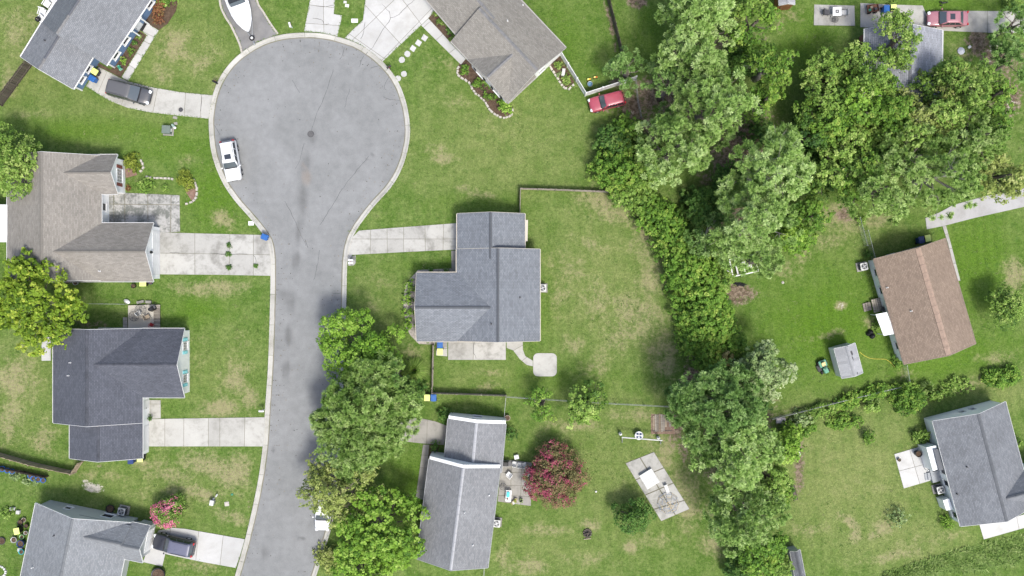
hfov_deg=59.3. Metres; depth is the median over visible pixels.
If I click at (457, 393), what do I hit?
board fence
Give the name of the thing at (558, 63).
shrub
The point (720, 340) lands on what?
bush
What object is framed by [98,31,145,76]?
mulch bed
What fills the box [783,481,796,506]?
bush
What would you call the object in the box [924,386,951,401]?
hedge
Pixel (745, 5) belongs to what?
leafy tree
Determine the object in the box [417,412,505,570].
house
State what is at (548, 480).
crepe myrtle
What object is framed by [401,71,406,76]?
stepping stone
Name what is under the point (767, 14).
leafy tree
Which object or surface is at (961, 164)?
pine tree
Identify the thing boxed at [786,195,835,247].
leafy tree
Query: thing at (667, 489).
toy slide
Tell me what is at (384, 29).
driveway
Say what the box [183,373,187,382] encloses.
window
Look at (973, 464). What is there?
house
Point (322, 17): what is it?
driveway
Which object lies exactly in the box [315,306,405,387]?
leafy tree
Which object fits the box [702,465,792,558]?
leafy tree
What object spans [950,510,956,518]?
window
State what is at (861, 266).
air conditioner
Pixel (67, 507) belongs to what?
window
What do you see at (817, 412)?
hedge
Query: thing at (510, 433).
shrub
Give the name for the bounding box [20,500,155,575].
house
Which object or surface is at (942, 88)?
leafy tree
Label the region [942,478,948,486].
window
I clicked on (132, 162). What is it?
shrub
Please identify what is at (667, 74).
pine tree
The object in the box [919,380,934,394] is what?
shrub
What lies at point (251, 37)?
boat trailer
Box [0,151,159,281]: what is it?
house
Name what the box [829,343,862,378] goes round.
shed
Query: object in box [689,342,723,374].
bush
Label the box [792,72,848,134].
leafy tree
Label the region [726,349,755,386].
bush
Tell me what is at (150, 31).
walkway
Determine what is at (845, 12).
garden chair
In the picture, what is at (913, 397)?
shrub
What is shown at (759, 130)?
bush
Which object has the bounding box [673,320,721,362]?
bush
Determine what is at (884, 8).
wheeled bin
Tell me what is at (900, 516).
shrub
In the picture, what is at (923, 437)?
shrub
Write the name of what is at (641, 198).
bush
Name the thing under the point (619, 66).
pine tree
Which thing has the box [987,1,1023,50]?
tree
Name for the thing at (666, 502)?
climbing dome
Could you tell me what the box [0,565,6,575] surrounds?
edging stones
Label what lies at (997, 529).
driveway
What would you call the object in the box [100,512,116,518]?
window
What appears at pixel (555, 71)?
mulch bed
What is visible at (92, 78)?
wheeled bin
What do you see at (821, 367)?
riding mower
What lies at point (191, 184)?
shrub
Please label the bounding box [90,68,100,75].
wheeled bin
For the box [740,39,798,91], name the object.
leafy tree
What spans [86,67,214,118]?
driveway
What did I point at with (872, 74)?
leafy tree
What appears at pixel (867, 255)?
shrub
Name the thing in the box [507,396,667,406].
chain link fence
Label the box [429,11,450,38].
mulch bed
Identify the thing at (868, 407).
shrub
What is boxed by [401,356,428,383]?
ornamental grass
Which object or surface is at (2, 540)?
plant tub
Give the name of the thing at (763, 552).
leafy tree
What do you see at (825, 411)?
shrub
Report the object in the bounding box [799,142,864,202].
leafy tree
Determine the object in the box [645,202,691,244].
bush
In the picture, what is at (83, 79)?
window
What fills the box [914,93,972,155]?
leafy tree
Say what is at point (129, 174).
mulch bed
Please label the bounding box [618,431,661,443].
saucer swing
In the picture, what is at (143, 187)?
shrub
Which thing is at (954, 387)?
hedge
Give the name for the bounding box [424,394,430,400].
wheeled bin
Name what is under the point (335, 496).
leafy tree
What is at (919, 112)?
leafy tree
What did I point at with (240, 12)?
boat
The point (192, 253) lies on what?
driveway
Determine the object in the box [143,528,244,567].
driveway
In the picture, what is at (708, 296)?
bush
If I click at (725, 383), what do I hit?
leafy tree
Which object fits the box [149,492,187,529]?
crepe myrtle
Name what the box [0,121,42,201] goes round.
leafy tree
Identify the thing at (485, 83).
shrub
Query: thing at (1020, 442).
shrub
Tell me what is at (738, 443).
leafy tree
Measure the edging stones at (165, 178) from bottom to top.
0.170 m
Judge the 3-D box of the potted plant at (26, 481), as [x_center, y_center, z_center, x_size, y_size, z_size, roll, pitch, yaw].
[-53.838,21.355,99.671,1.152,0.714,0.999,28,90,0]
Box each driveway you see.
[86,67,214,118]
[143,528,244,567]
[149,417,264,445]
[160,232,272,275]
[219,0,277,51]
[304,0,341,35]
[344,223,455,261]
[345,0,433,61]
[400,418,446,444]
[860,3,1023,32]
[925,189,1023,228]
[980,515,1023,538]
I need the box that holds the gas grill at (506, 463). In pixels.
[503,461,510,465]
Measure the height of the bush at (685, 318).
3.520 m
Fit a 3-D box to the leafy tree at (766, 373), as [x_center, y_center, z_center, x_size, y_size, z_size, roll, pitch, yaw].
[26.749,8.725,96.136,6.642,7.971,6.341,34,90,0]
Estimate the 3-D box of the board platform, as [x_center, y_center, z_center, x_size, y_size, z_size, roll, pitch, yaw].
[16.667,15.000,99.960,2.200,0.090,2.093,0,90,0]
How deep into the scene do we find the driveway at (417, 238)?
99.94 m
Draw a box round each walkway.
[122,23,158,79]
[149,400,160,418]
[416,445,428,498]
[421,19,464,63]
[451,251,455,271]
[507,342,532,365]
[942,226,959,280]
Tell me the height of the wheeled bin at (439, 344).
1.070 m
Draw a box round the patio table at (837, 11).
[831,7,841,16]
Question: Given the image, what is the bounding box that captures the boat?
[225,0,251,31]
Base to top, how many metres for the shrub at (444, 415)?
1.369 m
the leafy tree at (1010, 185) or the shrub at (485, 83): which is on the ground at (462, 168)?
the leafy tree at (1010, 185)
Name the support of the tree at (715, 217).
on the ground at (462, 168)
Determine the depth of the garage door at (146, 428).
99.25 m
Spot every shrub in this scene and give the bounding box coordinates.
[0,506,15,519]
[120,56,125,64]
[123,152,141,172]
[126,46,135,56]
[136,177,155,194]
[152,0,164,13]
[152,8,164,24]
[156,0,178,7]
[160,184,169,191]
[175,168,191,185]
[183,177,195,191]
[312,541,338,573]
[401,291,414,305]
[401,308,414,317]
[403,317,414,332]
[404,278,414,292]
[430,440,439,451]
[436,406,451,423]
[445,28,453,34]
[460,64,468,74]
[471,77,482,87]
[480,80,490,89]
[482,89,493,99]
[497,99,512,113]
[505,427,518,441]
[553,60,564,69]
[560,72,570,85]
[779,420,798,438]
[788,407,813,427]
[816,402,836,422]
[840,388,862,408]
[855,215,865,226]
[862,430,876,444]
[863,250,872,258]
[863,398,880,413]
[872,320,879,330]
[886,505,911,527]
[887,380,927,416]
[892,354,902,369]
[909,429,929,443]
[919,380,934,394]
[939,513,954,529]
[1002,0,1021,14]
[1015,435,1023,447]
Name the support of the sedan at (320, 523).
on the road
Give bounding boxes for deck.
[123,304,159,327]
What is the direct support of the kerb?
on the ground at (462, 168)
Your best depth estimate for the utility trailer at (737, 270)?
99.42 m
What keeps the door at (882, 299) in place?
in the house at (924, 316)
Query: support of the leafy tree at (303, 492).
on the ground at (462, 168)
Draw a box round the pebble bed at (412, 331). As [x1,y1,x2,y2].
[403,269,455,344]
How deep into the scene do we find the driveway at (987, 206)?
99.95 m
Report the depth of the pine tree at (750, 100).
89.96 m
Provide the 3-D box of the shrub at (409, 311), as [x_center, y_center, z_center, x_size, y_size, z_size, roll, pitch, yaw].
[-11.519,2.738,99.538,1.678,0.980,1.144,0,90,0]
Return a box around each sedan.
[312,492,331,530]
[926,8,968,27]
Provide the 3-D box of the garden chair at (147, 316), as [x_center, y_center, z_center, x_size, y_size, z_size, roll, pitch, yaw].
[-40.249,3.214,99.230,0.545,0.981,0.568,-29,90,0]
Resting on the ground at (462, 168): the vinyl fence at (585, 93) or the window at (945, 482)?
the vinyl fence at (585, 93)
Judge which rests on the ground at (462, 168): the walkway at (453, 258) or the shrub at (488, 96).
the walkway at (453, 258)
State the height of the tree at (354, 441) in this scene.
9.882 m
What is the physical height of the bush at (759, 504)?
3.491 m
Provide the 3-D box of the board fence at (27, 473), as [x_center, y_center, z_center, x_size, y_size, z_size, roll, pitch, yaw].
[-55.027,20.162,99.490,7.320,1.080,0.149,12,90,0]
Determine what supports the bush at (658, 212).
on the ground at (462, 168)
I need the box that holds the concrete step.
[42,337,50,360]
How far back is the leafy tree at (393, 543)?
93.67 m
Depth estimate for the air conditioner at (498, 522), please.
99.10 m
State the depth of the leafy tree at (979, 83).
92.26 m
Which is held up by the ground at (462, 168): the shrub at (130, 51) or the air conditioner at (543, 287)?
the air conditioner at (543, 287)
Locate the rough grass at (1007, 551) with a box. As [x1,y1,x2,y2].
[882,532,1023,575]
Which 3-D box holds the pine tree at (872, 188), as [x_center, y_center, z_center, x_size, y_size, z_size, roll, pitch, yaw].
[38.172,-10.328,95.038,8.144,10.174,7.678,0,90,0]
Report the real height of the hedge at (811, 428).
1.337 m
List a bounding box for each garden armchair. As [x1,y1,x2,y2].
[37,6,46,15]
[41,0,51,7]
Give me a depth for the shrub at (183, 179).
99.41 m
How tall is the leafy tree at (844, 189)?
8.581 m
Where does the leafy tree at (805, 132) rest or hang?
on the ground at (462, 168)
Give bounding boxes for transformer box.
[162,125,173,135]
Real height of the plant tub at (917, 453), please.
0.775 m
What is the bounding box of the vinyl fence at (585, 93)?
[560,52,637,96]
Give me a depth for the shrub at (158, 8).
99.24 m
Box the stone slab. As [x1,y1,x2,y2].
[776,417,784,422]
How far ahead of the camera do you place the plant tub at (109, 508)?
99.63 m
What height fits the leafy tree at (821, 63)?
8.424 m
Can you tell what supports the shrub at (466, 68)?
on the mulch bed at (470, 78)
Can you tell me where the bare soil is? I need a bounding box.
[651,414,674,433]
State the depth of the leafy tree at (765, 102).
94.50 m
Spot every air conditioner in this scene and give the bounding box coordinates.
[117,504,130,515]
[494,517,501,527]
[541,283,546,292]
[855,261,867,271]
[931,483,944,494]
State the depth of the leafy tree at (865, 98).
91.94 m
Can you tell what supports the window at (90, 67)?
in the house at (71, 43)
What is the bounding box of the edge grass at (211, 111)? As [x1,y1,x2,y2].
[85,0,446,575]
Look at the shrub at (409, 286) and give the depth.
99.43 m
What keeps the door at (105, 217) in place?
in the house at (58, 215)
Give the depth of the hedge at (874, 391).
99.27 m
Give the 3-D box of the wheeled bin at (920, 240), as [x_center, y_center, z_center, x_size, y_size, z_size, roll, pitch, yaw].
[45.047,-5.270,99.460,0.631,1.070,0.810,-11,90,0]
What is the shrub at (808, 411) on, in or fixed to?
on the ground at (462, 168)
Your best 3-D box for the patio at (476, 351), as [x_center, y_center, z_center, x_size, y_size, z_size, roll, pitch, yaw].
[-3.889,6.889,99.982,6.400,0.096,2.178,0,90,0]
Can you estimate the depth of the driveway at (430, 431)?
99.94 m
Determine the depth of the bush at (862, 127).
97.69 m
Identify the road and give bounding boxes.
[214,38,404,575]
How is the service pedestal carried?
on the ground at (462, 168)
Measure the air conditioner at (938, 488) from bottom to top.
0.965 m
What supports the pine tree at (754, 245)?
on the ground at (462, 168)
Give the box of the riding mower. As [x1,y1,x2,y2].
[816,359,829,374]
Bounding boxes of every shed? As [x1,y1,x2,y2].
[774,0,794,9]
[786,546,805,575]
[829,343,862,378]
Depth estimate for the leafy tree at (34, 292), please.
94.06 m
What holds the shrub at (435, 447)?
on the mulch bed at (430, 452)
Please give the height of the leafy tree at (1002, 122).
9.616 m
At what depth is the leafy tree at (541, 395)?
96.94 m
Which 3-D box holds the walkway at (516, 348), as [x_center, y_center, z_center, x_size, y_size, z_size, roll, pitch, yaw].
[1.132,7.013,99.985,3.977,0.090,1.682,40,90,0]
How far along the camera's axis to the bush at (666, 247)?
97.07 m
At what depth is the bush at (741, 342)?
97.75 m
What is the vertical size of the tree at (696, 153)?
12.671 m
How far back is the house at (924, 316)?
96.56 m
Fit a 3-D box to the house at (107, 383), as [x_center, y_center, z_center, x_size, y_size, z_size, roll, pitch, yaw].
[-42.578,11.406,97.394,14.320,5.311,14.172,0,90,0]
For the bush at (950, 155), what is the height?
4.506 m
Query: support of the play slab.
on the ground at (462, 168)
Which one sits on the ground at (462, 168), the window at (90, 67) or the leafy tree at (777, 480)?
the leafy tree at (777, 480)
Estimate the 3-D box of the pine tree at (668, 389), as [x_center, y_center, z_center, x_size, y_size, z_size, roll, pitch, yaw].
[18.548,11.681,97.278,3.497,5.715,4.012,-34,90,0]
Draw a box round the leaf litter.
[219,40,402,575]
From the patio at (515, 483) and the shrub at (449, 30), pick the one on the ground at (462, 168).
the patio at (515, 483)
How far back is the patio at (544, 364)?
99.95 m
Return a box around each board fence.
[0,61,32,105]
[0,453,83,474]
[0,467,48,477]
[431,345,505,395]
[519,188,607,212]
[607,0,622,51]
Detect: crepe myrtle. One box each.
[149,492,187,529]
[522,438,591,508]
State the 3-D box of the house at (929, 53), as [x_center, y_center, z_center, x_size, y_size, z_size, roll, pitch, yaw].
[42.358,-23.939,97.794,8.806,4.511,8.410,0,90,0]
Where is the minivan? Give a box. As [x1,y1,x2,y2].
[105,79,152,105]
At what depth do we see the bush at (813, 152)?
97.42 m
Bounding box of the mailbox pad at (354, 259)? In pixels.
[348,255,355,265]
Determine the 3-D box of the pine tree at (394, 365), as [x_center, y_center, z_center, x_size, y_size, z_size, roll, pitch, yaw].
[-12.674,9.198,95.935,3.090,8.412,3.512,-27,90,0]
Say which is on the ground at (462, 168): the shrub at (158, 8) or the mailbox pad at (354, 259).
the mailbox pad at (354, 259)
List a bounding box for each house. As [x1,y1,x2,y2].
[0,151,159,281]
[20,0,157,90]
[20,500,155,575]
[52,328,189,461]
[414,212,540,342]
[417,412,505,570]
[425,0,565,103]
[859,24,943,106]
[863,238,975,364]
[918,400,1023,526]
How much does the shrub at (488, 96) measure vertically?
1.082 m
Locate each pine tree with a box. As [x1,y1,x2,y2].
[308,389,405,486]
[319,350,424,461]
[383,361,410,386]
[602,45,655,97]
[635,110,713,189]
[640,64,690,117]
[650,22,728,109]
[654,0,741,69]
[662,380,692,414]
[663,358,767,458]
[670,64,747,151]
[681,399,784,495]
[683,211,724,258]
[701,173,803,275]
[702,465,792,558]
[716,121,816,208]
[721,89,762,140]
[744,246,785,278]
[838,153,920,225]
[868,121,946,185]
[900,130,986,221]
[938,102,1010,171]
[978,37,1023,83]
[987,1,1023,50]
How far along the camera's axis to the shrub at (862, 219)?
99.10 m
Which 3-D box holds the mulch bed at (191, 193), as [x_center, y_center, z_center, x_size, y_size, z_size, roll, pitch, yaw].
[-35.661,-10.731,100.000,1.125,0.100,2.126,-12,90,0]
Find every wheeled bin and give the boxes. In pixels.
[13,525,23,534]
[88,74,98,82]
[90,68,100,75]
[137,453,145,461]
[139,282,147,285]
[260,233,269,240]
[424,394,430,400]
[431,394,436,400]
[437,342,442,347]
[437,348,442,354]
[880,5,889,12]
[890,4,896,11]
[915,236,924,244]
[924,235,930,241]
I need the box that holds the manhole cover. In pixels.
[308,131,313,136]
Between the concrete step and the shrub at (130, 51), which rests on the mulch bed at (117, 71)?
the shrub at (130, 51)
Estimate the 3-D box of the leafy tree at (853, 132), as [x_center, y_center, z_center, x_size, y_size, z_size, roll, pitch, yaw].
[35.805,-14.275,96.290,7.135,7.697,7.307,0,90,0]
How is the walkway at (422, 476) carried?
on the ground at (462, 168)
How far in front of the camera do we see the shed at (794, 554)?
97.94 m
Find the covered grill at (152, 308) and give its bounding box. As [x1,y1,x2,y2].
[148,305,156,311]
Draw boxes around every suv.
[151,532,196,557]
[219,139,242,181]
[588,90,625,112]
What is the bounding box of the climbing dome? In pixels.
[657,493,678,513]
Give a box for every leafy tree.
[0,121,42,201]
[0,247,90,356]
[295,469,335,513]
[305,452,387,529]
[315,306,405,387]
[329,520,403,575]
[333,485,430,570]
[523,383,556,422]
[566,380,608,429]
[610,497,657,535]
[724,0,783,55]
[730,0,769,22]
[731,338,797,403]
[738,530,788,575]
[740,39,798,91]
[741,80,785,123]
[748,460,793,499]
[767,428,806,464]
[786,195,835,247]
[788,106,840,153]
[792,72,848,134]
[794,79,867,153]
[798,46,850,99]
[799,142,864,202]
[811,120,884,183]
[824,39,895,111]
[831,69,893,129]
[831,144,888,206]
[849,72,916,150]
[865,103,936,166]
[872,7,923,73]
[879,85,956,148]
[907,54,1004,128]
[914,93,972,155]
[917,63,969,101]
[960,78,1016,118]
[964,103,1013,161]
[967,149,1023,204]
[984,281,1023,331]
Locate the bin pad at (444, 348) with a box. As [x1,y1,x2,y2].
[436,342,446,355]
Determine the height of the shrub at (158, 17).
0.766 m
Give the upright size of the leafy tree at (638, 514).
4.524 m
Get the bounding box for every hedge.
[798,403,827,420]
[799,423,816,438]
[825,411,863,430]
[831,394,858,411]
[859,382,889,401]
[884,381,904,394]
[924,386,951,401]
[939,374,974,397]
[980,364,1022,389]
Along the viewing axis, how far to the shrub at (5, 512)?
99.54 m
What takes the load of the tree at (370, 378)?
on the ground at (462, 168)
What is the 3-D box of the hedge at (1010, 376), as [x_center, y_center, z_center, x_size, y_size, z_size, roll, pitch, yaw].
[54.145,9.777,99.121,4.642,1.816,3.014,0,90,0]
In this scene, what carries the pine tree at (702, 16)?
on the ground at (462, 168)
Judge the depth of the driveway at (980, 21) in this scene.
99.94 m
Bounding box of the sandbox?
[640,468,658,488]
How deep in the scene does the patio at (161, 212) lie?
99.95 m
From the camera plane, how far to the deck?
99.72 m
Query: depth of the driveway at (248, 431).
99.94 m
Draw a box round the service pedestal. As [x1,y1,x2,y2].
[209,497,215,505]
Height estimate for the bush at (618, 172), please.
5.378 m
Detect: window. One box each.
[63,505,74,509]
[79,75,86,84]
[85,65,93,74]
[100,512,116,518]
[103,203,106,211]
[113,51,121,61]
[117,168,122,183]
[122,36,130,46]
[147,0,154,10]
[183,341,187,350]
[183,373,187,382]
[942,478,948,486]
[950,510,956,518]
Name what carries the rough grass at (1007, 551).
on the ground at (462, 168)
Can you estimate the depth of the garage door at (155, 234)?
98.67 m
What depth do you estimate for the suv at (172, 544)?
98.71 m
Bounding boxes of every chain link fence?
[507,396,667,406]
[635,78,641,117]
[770,386,904,419]
[859,217,867,245]
[866,230,875,258]
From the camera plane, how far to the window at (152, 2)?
98.98 m
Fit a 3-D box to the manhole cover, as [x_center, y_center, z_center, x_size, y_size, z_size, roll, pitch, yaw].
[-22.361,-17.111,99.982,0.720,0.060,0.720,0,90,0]
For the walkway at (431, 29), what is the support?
on the ground at (462, 168)
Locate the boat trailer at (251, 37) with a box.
[246,21,254,44]
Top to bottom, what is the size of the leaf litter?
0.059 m
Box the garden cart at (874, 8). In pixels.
[866,4,880,13]
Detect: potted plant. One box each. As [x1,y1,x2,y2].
[9,473,17,480]
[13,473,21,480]
[21,474,30,485]
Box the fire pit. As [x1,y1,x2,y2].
[583,528,591,539]
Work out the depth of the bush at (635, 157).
96.11 m
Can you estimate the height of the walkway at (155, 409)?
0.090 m
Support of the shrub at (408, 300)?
on the pebble bed at (412, 331)
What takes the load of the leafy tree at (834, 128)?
on the ground at (462, 168)
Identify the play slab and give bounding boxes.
[626,452,688,520]
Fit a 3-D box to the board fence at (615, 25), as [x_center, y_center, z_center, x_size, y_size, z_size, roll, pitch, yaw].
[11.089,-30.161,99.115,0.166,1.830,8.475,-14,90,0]
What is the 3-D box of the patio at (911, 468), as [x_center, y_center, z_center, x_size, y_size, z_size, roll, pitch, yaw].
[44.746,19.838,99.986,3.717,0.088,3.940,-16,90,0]
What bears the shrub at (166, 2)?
on the mulch bed at (169, 12)
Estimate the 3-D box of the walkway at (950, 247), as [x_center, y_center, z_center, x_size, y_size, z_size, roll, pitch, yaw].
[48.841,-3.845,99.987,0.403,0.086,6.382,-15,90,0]
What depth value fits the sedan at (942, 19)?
98.95 m
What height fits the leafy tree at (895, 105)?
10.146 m
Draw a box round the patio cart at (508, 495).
[505,489,511,501]
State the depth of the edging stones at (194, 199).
99.84 m
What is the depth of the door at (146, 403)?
99.13 m
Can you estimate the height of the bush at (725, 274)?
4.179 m
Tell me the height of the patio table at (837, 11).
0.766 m
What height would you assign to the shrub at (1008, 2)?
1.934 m
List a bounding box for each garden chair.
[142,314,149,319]
[506,471,512,478]
[823,8,828,14]
[842,9,848,15]
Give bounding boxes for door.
[103,214,108,221]
[134,22,142,30]
[143,526,154,553]
[144,399,148,408]
[144,425,148,450]
[152,230,159,274]
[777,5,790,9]
[880,298,885,306]
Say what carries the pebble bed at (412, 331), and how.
on the ground at (462, 168)
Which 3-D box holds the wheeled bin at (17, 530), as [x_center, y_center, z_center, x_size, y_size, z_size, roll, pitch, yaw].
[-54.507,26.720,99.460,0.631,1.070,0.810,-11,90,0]
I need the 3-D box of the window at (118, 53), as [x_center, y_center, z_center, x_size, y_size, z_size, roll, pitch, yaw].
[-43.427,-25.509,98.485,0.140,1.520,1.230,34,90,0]
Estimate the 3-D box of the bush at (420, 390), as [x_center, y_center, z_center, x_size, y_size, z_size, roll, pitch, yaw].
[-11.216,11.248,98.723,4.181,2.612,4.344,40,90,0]
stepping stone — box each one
[399,57,404,62]
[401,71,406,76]
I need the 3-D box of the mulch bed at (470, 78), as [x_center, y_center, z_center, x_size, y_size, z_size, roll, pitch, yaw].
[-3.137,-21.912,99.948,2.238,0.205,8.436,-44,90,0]
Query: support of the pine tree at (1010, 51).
on the ground at (462, 168)
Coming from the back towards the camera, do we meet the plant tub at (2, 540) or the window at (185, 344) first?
the plant tub at (2, 540)
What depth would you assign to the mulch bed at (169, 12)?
99.95 m
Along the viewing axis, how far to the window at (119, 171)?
98.66 m
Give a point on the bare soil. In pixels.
(668, 432)
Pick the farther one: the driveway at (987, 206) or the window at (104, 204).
the driveway at (987, 206)
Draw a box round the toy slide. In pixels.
[663,483,669,493]
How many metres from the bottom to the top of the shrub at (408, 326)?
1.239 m
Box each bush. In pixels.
[393,372,434,410]
[586,138,657,202]
[591,123,632,160]
[607,109,642,144]
[607,170,658,224]
[622,134,661,173]
[634,193,677,237]
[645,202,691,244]
[649,227,697,269]
[659,267,694,301]
[665,243,720,297]
[667,292,702,333]
[668,266,727,322]
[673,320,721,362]
[676,184,725,236]
[685,294,741,344]
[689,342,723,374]
[699,259,735,300]
[705,319,737,351]
[710,159,754,208]
[714,350,733,367]
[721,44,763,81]
[721,545,762,575]
[724,328,749,361]
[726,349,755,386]
[737,114,775,150]
[741,382,772,410]
[745,472,783,519]
[763,549,794,575]
[767,213,816,258]
[772,420,803,443]
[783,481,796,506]
[794,140,842,195]
[840,115,888,176]
[936,146,964,170]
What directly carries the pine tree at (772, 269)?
on the ground at (462, 168)
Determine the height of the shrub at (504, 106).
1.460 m
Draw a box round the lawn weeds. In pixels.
[0,0,1023,575]
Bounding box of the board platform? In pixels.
[652,414,671,432]
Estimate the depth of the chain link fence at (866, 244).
99.21 m
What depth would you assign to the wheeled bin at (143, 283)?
98.95 m
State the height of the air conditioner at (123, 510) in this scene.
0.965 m
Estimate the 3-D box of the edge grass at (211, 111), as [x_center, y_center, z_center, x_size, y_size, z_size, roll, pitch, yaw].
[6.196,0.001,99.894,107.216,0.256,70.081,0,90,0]
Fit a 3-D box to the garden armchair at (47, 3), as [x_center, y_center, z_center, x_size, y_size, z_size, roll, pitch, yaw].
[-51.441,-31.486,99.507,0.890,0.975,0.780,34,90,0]
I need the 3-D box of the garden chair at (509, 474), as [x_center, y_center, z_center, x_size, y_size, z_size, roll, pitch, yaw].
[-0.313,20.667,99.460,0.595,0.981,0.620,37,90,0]
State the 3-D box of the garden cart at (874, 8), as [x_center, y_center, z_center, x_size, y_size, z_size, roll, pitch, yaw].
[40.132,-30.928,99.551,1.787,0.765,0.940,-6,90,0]
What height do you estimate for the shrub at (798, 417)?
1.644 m
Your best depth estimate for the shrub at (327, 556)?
98.79 m
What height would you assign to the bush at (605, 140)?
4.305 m
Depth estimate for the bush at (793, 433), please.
97.97 m
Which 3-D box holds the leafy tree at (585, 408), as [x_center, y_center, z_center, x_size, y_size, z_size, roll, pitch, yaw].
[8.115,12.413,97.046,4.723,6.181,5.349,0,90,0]
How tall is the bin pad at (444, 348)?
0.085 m
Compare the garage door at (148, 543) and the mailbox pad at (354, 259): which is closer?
the garage door at (148, 543)
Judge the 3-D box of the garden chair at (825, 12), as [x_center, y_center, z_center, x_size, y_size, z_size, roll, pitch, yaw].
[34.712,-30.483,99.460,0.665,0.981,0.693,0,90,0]
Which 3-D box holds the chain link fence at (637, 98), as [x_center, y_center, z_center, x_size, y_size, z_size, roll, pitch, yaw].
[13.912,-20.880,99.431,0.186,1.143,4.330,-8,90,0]
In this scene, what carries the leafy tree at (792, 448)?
on the ground at (462, 168)
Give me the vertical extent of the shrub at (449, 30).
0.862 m
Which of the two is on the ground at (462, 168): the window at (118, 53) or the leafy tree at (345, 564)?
the leafy tree at (345, 564)
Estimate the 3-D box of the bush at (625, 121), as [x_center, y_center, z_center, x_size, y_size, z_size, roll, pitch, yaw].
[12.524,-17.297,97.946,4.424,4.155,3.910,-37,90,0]
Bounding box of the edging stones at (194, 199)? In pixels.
[185,179,197,204]
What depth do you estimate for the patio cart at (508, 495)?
99.30 m
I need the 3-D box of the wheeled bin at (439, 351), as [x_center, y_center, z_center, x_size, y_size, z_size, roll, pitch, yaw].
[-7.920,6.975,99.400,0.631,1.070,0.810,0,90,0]
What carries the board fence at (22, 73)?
on the ground at (462, 168)
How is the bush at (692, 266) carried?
on the ground at (462, 168)
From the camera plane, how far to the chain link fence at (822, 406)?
98.90 m
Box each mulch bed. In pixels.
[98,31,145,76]
[125,168,136,177]
[146,0,176,29]
[185,181,195,199]
[427,444,438,466]
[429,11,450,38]
[456,59,513,118]
[549,56,573,89]
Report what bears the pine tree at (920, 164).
on the ground at (462, 168)
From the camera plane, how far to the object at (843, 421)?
99.38 m
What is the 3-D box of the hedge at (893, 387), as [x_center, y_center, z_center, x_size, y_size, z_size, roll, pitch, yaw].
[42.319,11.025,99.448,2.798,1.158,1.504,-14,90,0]
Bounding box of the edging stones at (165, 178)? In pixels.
[146,176,173,179]
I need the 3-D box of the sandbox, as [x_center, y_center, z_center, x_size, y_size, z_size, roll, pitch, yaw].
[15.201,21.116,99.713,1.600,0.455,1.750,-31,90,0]
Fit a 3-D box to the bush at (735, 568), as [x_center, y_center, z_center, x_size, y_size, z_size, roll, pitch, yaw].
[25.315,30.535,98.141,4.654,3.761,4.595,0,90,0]
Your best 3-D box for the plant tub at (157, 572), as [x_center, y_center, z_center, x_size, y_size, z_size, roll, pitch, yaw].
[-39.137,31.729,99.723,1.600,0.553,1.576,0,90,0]
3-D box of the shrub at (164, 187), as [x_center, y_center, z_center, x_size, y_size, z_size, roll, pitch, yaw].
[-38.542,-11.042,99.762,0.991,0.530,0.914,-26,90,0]
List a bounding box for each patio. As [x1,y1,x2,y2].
[109,193,179,231]
[448,342,505,359]
[498,460,531,505]
[533,353,556,375]
[814,5,854,25]
[894,447,930,487]
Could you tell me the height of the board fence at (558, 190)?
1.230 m
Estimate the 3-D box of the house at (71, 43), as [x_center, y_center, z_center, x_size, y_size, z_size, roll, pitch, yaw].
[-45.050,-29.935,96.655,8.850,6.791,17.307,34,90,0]
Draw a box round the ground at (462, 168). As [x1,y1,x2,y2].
[0,0,1023,575]
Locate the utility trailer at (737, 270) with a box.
[727,256,756,276]
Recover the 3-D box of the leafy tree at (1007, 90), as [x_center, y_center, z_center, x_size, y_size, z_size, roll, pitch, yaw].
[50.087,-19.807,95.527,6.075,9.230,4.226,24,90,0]
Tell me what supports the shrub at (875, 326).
on the ground at (462, 168)
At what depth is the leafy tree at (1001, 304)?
96.44 m
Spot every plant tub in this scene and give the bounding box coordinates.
[0,537,4,544]
[11,537,17,542]
[16,539,26,547]
[105,505,113,512]
[151,568,164,575]
[914,450,921,456]
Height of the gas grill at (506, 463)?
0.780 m
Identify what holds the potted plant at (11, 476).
on the ground at (462, 168)
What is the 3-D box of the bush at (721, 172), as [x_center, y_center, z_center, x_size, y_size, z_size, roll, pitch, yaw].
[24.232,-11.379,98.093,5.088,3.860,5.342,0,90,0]
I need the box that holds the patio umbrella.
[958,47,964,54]
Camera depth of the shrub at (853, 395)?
99.13 m
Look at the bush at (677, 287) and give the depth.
97.19 m
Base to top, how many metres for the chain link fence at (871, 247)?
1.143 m
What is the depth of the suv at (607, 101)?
98.69 m
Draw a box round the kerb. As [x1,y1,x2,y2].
[209,33,409,575]

